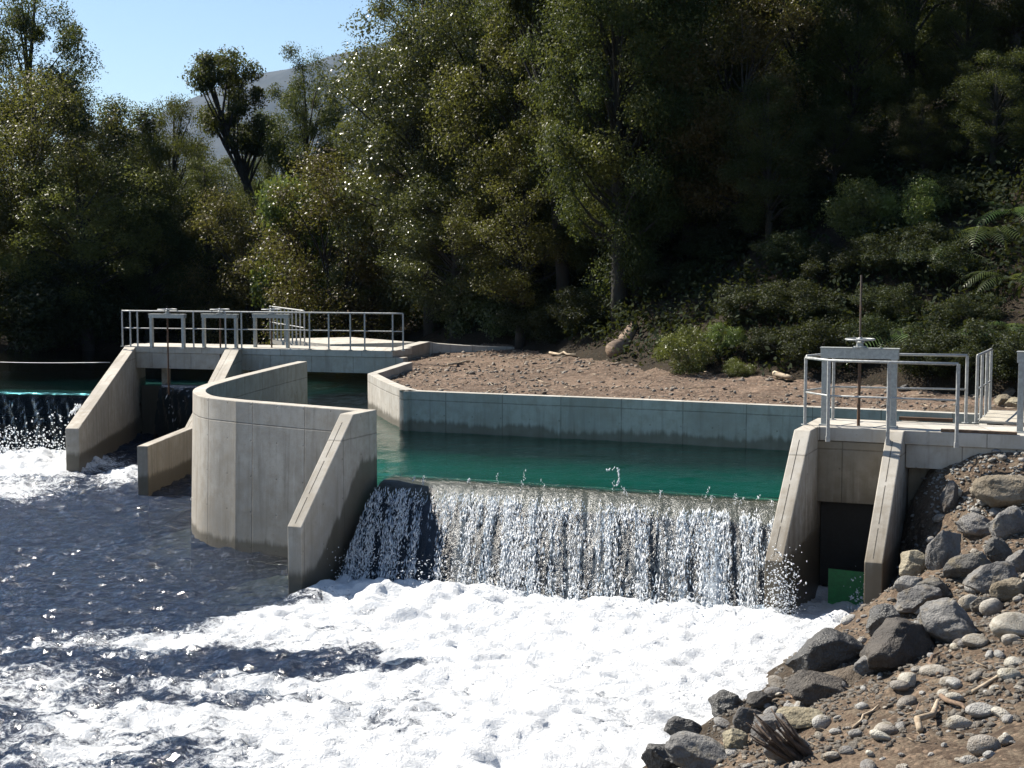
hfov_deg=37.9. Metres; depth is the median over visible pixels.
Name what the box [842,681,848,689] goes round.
stone
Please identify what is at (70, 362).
cable
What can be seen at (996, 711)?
stone
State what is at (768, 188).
dark tree
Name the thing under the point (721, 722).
stone
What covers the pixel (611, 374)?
wood litter
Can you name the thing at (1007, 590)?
boulder
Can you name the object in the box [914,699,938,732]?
stick
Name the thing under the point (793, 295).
dark shrub
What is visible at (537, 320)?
dark shrub
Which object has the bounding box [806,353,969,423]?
guardrail
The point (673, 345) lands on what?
bright shrub
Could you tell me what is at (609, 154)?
olive tree
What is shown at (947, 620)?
boulder
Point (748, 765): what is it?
stone
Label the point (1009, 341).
dark shrub
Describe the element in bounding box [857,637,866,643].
stone
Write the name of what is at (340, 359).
deck
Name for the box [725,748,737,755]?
stone
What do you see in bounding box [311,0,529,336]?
glossy tree
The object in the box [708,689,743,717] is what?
boulder
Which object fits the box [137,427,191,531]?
toe wall
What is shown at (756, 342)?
dark shrub
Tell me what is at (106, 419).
gate pier
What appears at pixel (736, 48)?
tall forest tree
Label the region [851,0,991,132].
tall forest tree
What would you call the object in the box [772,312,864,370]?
dark shrub
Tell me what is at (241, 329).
guardrail
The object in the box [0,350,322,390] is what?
upstream water
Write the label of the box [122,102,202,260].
narrow tree
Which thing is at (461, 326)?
shrub
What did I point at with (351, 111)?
dark tree
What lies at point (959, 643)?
stone
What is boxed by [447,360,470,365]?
stick
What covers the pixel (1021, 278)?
fern
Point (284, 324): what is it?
guardrail
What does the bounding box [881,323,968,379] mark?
dark shrub
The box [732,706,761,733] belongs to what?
boulder
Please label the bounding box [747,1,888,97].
tall forest tree
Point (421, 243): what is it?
glossy tree
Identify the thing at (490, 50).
olive tree
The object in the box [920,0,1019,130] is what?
dark tree
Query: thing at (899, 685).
stone
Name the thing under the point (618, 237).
tall forest tree
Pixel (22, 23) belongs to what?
evergreen tree
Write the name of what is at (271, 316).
sluice gate
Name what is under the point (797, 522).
gate pier
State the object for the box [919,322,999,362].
dark shrub
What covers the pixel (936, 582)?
boulder
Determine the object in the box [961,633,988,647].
stone
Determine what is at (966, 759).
stone
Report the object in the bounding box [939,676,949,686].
stone
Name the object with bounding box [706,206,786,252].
dark shrub
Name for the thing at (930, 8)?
tall forest tree
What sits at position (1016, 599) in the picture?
stone
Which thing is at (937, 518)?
stone
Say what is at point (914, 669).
stone
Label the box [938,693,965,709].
stick
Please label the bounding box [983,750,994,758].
stone
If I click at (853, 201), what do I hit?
bright shrub
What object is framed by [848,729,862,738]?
stone
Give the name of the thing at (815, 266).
dark shrub
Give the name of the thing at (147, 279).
dark tree
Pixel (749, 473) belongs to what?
pool water
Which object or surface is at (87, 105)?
narrow tree
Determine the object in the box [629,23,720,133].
dark tree
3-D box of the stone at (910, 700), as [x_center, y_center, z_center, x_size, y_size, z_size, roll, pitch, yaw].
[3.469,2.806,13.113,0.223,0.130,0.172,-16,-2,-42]
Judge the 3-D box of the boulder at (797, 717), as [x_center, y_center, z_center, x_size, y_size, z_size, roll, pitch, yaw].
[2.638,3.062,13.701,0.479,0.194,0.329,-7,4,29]
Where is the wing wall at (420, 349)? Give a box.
[398,341,513,360]
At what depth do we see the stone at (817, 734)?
13.24 m
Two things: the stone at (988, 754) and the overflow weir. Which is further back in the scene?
the overflow weir
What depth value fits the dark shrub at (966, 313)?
31.64 m
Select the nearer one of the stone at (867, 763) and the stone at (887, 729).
the stone at (867, 763)
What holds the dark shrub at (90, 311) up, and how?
on the hillside
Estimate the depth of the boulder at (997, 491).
20.37 m
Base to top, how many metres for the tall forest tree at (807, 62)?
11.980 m
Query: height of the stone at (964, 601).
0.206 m
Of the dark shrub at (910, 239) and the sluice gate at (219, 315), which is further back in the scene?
the sluice gate at (219, 315)
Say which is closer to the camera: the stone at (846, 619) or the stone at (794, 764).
the stone at (794, 764)
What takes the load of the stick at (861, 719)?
on the bank
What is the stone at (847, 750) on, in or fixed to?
on the bank
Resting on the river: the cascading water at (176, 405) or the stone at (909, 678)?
the cascading water at (176, 405)
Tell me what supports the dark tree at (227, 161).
on the hillside
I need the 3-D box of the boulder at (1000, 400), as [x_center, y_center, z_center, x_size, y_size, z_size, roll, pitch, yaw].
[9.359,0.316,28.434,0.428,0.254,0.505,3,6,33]
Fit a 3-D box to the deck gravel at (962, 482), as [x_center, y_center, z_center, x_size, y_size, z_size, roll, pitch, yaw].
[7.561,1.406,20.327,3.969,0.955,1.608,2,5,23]
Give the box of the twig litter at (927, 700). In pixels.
[764,538,1023,762]
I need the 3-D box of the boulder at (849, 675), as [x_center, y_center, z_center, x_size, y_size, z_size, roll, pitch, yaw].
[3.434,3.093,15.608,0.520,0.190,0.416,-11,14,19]
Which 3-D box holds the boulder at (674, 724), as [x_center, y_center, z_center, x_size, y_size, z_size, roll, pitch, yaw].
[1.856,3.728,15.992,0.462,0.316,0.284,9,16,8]
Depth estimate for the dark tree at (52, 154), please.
67.27 m
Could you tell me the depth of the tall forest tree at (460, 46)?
56.63 m
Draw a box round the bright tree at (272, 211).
[246,167,341,344]
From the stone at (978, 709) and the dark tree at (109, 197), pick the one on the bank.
the stone at (978, 709)
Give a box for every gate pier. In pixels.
[65,343,145,471]
[185,348,249,426]
[764,418,830,614]
[864,420,919,603]
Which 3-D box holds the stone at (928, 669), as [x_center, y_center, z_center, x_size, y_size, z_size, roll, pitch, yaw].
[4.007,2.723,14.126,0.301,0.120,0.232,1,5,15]
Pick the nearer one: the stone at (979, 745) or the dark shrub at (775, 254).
the stone at (979, 745)
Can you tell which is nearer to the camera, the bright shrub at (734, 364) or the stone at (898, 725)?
the stone at (898, 725)
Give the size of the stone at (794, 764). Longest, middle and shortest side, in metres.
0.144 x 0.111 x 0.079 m
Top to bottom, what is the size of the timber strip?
0.040 m
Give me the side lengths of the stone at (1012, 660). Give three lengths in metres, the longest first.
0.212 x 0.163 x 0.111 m
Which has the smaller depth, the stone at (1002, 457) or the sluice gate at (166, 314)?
the stone at (1002, 457)
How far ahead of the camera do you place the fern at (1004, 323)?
30.93 m
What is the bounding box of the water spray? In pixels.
[0,395,897,618]
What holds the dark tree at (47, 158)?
on the hillside
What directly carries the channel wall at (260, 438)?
on the river bed at (141, 538)
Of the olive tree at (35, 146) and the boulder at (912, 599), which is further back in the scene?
the olive tree at (35, 146)
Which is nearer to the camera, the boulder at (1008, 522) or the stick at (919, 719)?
the stick at (919, 719)
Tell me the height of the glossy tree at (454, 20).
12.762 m
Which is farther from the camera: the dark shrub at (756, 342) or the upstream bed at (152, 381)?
the upstream bed at (152, 381)
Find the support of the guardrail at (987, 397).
on the plank walkway at (998, 417)
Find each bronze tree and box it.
[166,181,337,344]
[240,141,443,344]
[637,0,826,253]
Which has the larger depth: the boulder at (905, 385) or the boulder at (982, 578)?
the boulder at (905, 385)
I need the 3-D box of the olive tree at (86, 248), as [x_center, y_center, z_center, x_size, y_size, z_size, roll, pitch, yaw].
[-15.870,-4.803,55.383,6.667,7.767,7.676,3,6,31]
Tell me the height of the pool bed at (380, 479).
0.331 m
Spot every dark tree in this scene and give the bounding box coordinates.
[0,116,66,263]
[12,139,95,288]
[66,154,157,271]
[92,168,207,343]
[127,92,216,284]
[151,156,257,343]
[158,138,240,265]
[202,155,267,253]
[229,106,302,247]
[246,166,328,242]
[287,139,384,281]
[316,53,411,272]
[517,49,659,299]
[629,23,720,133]
[714,72,822,258]
[757,7,838,118]
[790,0,923,181]
[871,2,931,97]
[885,87,959,181]
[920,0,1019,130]
[941,45,1023,179]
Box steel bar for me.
[899,416,952,421]
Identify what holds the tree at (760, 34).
on the hillside
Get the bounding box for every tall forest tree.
[359,0,480,211]
[429,0,535,160]
[458,0,647,292]
[511,0,726,331]
[609,0,783,259]
[696,0,759,146]
[714,0,892,181]
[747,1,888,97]
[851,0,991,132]
[888,0,979,72]
[946,0,1023,106]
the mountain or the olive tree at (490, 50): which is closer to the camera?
the olive tree at (490, 50)
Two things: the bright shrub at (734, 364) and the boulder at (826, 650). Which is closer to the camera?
the boulder at (826, 650)
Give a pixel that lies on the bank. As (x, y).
(1007, 756)
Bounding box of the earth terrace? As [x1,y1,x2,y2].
[389,343,1015,410]
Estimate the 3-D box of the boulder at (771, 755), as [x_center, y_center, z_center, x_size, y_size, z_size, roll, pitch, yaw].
[2.226,2.914,12.026,0.317,0.305,0.345,3,6,29]
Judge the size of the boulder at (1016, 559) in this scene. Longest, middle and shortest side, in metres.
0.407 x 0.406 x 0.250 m
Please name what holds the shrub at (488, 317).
on the hillside
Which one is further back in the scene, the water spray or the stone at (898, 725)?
the water spray
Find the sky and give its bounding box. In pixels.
[0,0,470,169]
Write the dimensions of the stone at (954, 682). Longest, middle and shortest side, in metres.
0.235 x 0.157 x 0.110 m
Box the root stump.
[746,708,812,763]
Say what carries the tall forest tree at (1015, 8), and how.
on the hillside
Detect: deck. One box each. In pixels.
[124,343,411,372]
[818,419,1023,508]
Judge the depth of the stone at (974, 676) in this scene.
12.94 m
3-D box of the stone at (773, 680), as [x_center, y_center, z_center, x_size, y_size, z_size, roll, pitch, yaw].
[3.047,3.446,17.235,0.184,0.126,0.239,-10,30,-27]
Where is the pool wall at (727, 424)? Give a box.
[368,362,978,498]
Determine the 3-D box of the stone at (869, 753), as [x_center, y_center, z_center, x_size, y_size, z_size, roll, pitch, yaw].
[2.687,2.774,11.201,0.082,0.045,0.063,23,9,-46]
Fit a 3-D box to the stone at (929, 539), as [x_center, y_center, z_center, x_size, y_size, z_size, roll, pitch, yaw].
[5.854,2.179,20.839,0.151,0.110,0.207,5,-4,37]
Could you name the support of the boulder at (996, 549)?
on the bank
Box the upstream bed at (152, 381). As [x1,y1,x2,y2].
[12,379,208,402]
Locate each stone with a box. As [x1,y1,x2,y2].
[714,717,729,727]
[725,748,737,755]
[741,763,752,767]
[763,706,777,712]
[764,687,784,697]
[768,675,783,686]
[783,703,793,706]
[789,761,804,767]
[794,701,807,706]
[812,714,831,730]
[814,731,822,738]
[823,751,839,758]
[829,728,841,734]
[838,746,854,754]
[841,614,854,624]
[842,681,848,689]
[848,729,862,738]
[855,702,868,709]
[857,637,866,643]
[860,759,876,767]
[865,750,873,756]
[869,729,890,740]
[874,721,891,729]
[877,724,898,734]
[890,680,909,690]
[895,721,905,728]
[896,695,917,709]
[897,672,915,686]
[910,666,920,671]
[919,664,950,676]
[925,536,934,542]
[932,513,944,521]
[937,689,948,694]
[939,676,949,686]
[945,692,964,701]
[946,677,962,688]
[946,715,972,729]
[950,643,958,650]
[956,639,966,647]
[958,594,977,610]
[959,755,979,764]
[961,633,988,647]
[964,586,978,593]
[965,702,992,717]
[966,734,1000,755]
[968,671,981,681]
[970,507,980,512]
[978,500,986,505]
[979,598,1003,615]
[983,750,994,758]
[985,650,993,657]
[989,507,1000,515]
[989,612,1023,638]
[991,449,1000,452]
[991,706,1009,717]
[994,650,1004,657]
[997,668,1020,679]
[998,455,1006,459]
[998,734,1013,745]
[1001,634,1021,645]
[1002,714,1012,723]
[1003,656,1021,667]
[1013,596,1021,602]
[1014,685,1022,688]
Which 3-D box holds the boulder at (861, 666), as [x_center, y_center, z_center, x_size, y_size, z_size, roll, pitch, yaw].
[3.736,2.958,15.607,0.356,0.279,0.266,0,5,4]
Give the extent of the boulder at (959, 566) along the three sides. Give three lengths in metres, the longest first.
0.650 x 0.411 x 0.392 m
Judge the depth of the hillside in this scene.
36.70 m
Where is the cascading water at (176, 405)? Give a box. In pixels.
[153,383,203,438]
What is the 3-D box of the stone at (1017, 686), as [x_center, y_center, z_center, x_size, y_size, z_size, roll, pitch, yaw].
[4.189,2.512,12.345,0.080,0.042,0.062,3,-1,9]
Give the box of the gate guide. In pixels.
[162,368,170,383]
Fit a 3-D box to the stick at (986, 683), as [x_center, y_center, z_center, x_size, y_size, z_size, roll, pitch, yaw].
[4.071,2.524,12.675,0.493,0.131,0.048,-4,6,-36]
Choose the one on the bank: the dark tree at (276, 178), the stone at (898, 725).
the stone at (898, 725)
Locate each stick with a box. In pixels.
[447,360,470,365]
[549,351,576,354]
[772,371,792,378]
[852,705,878,728]
[903,701,920,721]
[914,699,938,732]
[927,652,939,675]
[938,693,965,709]
[971,675,998,692]
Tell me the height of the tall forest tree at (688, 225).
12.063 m
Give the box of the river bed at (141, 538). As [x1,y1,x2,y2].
[127,508,287,599]
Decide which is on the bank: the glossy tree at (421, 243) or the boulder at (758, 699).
the boulder at (758, 699)
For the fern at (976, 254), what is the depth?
33.84 m
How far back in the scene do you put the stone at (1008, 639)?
14.60 m
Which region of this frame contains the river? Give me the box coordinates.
[0,431,859,767]
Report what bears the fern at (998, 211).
on the hillside
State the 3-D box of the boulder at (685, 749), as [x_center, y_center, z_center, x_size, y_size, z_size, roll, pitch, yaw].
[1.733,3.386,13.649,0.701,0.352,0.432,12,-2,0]
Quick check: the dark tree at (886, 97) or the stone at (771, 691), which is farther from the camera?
the dark tree at (886, 97)
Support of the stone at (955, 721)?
on the bank
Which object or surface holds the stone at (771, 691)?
on the bank
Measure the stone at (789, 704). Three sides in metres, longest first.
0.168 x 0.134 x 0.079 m
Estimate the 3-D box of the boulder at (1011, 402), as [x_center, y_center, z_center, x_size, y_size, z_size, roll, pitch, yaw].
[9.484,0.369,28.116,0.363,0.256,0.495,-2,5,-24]
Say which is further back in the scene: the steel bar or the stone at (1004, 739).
the steel bar
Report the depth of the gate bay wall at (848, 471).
22.27 m
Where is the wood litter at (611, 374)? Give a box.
[393,345,1016,408]
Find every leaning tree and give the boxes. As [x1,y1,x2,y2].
[177,44,278,244]
[493,0,579,322]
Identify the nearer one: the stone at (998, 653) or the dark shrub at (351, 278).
the stone at (998, 653)
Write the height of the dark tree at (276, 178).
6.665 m
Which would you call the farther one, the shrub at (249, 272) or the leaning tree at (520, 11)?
the shrub at (249, 272)
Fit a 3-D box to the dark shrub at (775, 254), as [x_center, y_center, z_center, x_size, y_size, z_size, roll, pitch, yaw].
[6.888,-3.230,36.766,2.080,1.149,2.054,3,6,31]
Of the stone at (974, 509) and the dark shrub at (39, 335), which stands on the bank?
the stone at (974, 509)
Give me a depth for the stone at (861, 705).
13.27 m
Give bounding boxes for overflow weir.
[342,476,778,607]
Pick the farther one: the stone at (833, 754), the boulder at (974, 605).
the boulder at (974, 605)
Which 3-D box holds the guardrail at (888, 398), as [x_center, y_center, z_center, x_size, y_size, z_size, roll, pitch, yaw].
[5.270,0.259,21.790,2.433,1.221,0.484,4,6,36]
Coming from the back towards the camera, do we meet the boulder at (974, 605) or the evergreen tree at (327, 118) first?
the evergreen tree at (327, 118)
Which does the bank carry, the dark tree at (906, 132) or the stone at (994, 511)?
the stone at (994, 511)
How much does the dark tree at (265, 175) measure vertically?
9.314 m
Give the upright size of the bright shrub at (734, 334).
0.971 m
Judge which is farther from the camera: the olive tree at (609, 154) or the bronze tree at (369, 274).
the bronze tree at (369, 274)
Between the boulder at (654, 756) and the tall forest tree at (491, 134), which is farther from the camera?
the tall forest tree at (491, 134)
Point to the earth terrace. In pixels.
(748, 386)
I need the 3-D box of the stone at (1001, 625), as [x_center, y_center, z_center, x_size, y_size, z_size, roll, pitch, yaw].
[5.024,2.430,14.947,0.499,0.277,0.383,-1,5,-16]
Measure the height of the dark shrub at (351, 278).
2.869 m
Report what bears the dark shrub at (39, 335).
on the hillside
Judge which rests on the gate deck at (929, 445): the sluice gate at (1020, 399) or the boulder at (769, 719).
the sluice gate at (1020, 399)
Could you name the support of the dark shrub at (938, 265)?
on the hillside
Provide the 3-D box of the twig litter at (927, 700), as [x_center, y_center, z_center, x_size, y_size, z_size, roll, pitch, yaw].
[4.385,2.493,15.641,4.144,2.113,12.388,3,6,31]
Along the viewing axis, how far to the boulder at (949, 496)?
21.08 m
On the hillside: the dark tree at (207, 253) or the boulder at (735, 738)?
the dark tree at (207, 253)
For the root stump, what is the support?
on the bank
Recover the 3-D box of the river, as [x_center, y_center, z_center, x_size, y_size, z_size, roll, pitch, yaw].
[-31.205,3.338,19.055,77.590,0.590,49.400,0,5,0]
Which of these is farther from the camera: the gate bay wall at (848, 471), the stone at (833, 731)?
the gate bay wall at (848, 471)
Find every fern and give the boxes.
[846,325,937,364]
[892,317,929,339]
[896,246,988,280]
[935,224,1023,249]
[945,270,1023,293]
[956,327,1023,341]
[973,201,1023,226]
[985,320,1023,340]
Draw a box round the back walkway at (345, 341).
[270,337,414,346]
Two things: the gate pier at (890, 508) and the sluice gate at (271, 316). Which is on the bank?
the gate pier at (890, 508)
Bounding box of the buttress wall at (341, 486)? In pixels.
[288,409,376,595]
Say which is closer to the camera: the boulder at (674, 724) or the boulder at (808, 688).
the boulder at (808, 688)
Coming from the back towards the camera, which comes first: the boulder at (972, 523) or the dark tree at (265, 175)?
the dark tree at (265, 175)
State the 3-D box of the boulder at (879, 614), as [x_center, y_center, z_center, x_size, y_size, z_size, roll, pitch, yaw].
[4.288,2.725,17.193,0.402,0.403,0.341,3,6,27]
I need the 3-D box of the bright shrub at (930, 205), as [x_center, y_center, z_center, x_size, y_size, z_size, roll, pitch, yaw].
[9.618,-4.138,35.973,1.987,1.736,2.246,4,6,41]
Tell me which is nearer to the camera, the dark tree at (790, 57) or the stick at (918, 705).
the stick at (918, 705)
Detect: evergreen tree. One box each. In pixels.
[0,0,108,261]
[259,41,349,265]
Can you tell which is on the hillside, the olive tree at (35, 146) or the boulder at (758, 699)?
the olive tree at (35, 146)
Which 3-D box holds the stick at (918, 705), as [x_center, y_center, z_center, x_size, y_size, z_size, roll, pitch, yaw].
[3.418,2.787,12.674,0.062,0.055,0.535,3,6,30]
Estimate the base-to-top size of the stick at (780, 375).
0.153 m
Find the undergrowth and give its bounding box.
[0,1,1023,378]
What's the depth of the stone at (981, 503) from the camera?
20.74 m
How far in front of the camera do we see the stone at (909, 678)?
13.87 m
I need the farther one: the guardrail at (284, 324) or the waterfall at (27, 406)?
the guardrail at (284, 324)
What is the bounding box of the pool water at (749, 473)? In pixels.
[306,372,788,498]
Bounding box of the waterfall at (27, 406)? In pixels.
[0,390,90,449]
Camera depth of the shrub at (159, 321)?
60.03 m
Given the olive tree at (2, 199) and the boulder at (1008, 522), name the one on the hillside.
the olive tree at (2, 199)
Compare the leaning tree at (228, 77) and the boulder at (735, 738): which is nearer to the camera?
the boulder at (735, 738)
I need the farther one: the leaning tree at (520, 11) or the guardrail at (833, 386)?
the leaning tree at (520, 11)
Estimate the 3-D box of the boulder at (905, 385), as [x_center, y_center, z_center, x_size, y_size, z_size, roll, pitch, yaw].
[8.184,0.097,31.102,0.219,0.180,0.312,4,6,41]
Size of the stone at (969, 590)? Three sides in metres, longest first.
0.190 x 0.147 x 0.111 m
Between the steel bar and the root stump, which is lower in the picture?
the root stump
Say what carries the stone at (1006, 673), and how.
on the bank
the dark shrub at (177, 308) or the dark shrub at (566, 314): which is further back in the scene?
the dark shrub at (177, 308)
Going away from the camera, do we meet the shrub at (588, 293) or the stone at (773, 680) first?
the stone at (773, 680)
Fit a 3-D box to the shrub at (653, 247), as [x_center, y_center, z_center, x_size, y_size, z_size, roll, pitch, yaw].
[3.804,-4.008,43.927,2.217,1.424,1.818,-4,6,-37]
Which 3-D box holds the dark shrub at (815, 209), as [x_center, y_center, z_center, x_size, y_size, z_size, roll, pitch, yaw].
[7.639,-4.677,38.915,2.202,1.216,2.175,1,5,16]
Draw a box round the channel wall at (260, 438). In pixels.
[191,361,361,590]
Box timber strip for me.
[941,428,1016,434]
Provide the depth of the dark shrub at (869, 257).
34.61 m
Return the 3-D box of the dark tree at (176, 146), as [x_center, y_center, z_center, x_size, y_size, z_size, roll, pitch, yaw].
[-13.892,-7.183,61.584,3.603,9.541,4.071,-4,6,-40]
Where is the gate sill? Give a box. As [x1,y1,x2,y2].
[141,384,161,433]
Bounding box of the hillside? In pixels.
[0,0,1023,396]
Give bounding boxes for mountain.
[6,37,469,234]
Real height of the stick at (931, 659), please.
0.172 m
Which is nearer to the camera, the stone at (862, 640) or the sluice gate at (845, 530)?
the stone at (862, 640)
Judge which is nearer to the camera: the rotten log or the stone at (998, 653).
the stone at (998, 653)
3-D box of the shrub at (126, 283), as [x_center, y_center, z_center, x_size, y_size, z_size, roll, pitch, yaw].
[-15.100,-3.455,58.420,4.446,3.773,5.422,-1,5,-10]
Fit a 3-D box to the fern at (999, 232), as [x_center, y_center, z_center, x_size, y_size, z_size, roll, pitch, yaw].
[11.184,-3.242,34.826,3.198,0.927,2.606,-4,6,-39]
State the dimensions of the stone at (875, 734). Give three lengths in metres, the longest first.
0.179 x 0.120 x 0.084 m
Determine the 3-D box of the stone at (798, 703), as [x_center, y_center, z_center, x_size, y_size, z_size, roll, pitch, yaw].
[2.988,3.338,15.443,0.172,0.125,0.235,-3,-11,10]
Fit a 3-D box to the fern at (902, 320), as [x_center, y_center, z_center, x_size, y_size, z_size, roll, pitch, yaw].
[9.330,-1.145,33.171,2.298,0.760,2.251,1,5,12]
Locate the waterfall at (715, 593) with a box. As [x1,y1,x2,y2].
[354,499,725,607]
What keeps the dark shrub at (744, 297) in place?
on the hillside
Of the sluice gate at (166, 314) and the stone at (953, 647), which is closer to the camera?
the stone at (953, 647)
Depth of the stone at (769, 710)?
15.47 m
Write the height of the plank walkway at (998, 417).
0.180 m
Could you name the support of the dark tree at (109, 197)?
on the hillside
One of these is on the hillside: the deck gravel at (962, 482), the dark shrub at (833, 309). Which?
the dark shrub at (833, 309)
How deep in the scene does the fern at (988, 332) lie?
31.00 m
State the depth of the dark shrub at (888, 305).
33.36 m
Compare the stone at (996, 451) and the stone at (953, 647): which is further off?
the stone at (996, 451)
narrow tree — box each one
[42,81,101,253]
[82,93,156,229]
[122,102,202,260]
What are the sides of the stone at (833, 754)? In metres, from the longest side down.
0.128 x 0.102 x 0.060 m
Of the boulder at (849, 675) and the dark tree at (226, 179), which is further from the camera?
the dark tree at (226, 179)
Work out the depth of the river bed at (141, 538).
28.69 m
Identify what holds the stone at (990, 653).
on the bank
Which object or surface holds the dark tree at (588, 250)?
on the hillside
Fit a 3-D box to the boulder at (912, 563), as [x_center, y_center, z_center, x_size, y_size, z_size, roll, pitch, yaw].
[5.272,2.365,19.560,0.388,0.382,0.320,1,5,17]
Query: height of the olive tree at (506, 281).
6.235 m
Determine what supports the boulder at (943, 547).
on the bank
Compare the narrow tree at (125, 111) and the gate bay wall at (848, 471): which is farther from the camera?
the narrow tree at (125, 111)
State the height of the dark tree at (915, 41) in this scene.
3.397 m
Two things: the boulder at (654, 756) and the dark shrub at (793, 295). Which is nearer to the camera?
the boulder at (654, 756)
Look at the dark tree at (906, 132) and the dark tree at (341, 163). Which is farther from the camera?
the dark tree at (341, 163)
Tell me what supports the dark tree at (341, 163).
on the hillside
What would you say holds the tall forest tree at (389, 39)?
on the hillside
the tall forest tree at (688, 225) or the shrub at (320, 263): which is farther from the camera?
the shrub at (320, 263)
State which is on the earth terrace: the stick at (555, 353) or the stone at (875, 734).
the stick at (555, 353)
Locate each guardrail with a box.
[121,310,404,350]
[269,306,304,345]
[801,356,959,447]
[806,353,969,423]
[972,348,992,423]
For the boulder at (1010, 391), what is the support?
on the earth terrace
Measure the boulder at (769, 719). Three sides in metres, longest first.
0.447 x 0.298 x 0.283 m
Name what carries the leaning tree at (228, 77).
on the hillside
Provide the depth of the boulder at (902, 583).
18.64 m
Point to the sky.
(146, 44)
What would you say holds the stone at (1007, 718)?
on the bank
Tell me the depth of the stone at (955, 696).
12.50 m
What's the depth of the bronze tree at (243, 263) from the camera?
54.35 m
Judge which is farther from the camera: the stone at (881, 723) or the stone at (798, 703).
the stone at (798, 703)
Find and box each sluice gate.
[148,306,185,394]
[201,306,238,357]
[252,306,290,347]
[819,275,899,604]
[1015,351,1023,432]
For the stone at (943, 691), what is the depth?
12.96 m
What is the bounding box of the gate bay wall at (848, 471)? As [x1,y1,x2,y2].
[817,440,883,504]
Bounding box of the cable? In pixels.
[0,362,109,362]
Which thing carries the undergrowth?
on the hillside
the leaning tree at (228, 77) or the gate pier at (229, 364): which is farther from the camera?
the leaning tree at (228, 77)
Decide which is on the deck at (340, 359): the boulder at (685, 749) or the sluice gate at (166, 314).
the sluice gate at (166, 314)
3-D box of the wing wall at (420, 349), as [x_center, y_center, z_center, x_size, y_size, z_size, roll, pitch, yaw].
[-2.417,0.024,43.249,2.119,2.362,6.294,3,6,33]
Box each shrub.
[0,254,160,348]
[0,258,123,353]
[69,253,182,333]
[131,281,186,325]
[152,259,242,319]
[218,241,296,308]
[274,241,338,301]
[329,262,422,311]
[435,265,488,340]
[463,264,540,340]
[514,292,586,344]
[545,285,611,335]
[577,283,610,315]
[609,236,669,262]
[649,323,719,374]
[700,320,748,355]
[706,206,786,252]
[709,280,793,324]
[722,358,758,376]
[739,323,795,361]
[748,229,834,271]
[757,277,852,320]
[772,183,838,225]
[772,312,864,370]
[782,289,862,329]
[797,242,879,286]
[815,174,904,241]
[831,310,918,347]
[841,233,918,277]
[849,282,931,322]
[870,175,951,232]
[880,220,962,256]
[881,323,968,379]
[895,238,988,285]
[896,168,983,212]
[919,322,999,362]
[921,290,1012,333]
[949,318,1023,383]
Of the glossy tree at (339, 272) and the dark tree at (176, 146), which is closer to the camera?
the glossy tree at (339, 272)
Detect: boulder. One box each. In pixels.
[641,743,679,767]
[664,716,701,734]
[665,731,726,767]
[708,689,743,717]
[722,728,747,748]
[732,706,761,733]
[746,691,772,707]
[750,713,797,742]
[763,727,810,762]
[776,706,822,728]
[785,628,864,672]
[785,669,848,706]
[823,665,863,684]
[853,655,873,675]
[859,617,934,673]
[866,603,900,634]
[893,575,922,591]
[894,584,941,612]
[898,384,909,391]
[899,550,926,575]
[915,577,950,597]
[917,597,974,643]
[925,530,960,569]
[940,480,958,512]
[942,551,991,578]
[956,512,990,536]
[962,561,1018,593]
[969,475,1023,507]
[969,597,1000,612]
[984,537,1012,562]
[986,505,1023,539]
[989,577,1023,601]
[993,394,1010,405]
[1002,388,1014,395]
[1003,397,1017,407]
[1005,549,1023,572]
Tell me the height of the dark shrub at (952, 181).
1.182 m
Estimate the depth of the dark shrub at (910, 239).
34.55 m
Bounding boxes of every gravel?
[923,452,1023,515]
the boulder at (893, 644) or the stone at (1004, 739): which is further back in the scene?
the boulder at (893, 644)
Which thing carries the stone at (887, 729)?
on the bank
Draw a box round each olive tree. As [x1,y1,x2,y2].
[0,61,148,327]
[0,143,41,297]
[0,147,184,350]
[417,13,591,274]
[439,150,590,349]
[529,0,738,307]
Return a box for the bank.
[642,404,1023,767]
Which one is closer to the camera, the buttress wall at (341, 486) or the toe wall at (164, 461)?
the buttress wall at (341, 486)
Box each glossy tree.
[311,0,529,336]
[319,167,415,339]
[368,131,532,337]
[373,0,568,290]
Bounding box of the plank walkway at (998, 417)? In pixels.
[979,410,1023,424]
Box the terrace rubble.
[392,344,1003,410]
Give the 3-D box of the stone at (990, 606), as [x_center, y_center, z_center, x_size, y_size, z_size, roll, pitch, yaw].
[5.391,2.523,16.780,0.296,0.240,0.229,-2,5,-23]
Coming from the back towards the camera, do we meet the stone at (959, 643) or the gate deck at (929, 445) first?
the gate deck at (929, 445)
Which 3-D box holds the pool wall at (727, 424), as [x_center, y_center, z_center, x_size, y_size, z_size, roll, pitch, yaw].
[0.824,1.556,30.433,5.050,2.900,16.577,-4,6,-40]
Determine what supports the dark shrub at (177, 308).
on the hillside
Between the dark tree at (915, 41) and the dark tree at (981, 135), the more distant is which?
the dark tree at (915, 41)
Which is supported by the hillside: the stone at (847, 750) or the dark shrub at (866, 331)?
the dark shrub at (866, 331)
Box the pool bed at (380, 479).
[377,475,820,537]
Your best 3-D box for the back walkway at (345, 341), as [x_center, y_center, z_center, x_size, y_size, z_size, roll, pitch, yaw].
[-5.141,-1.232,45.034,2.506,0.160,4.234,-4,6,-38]
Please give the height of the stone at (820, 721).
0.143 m
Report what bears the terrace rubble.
on the earth terrace
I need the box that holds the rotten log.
[605,321,636,357]

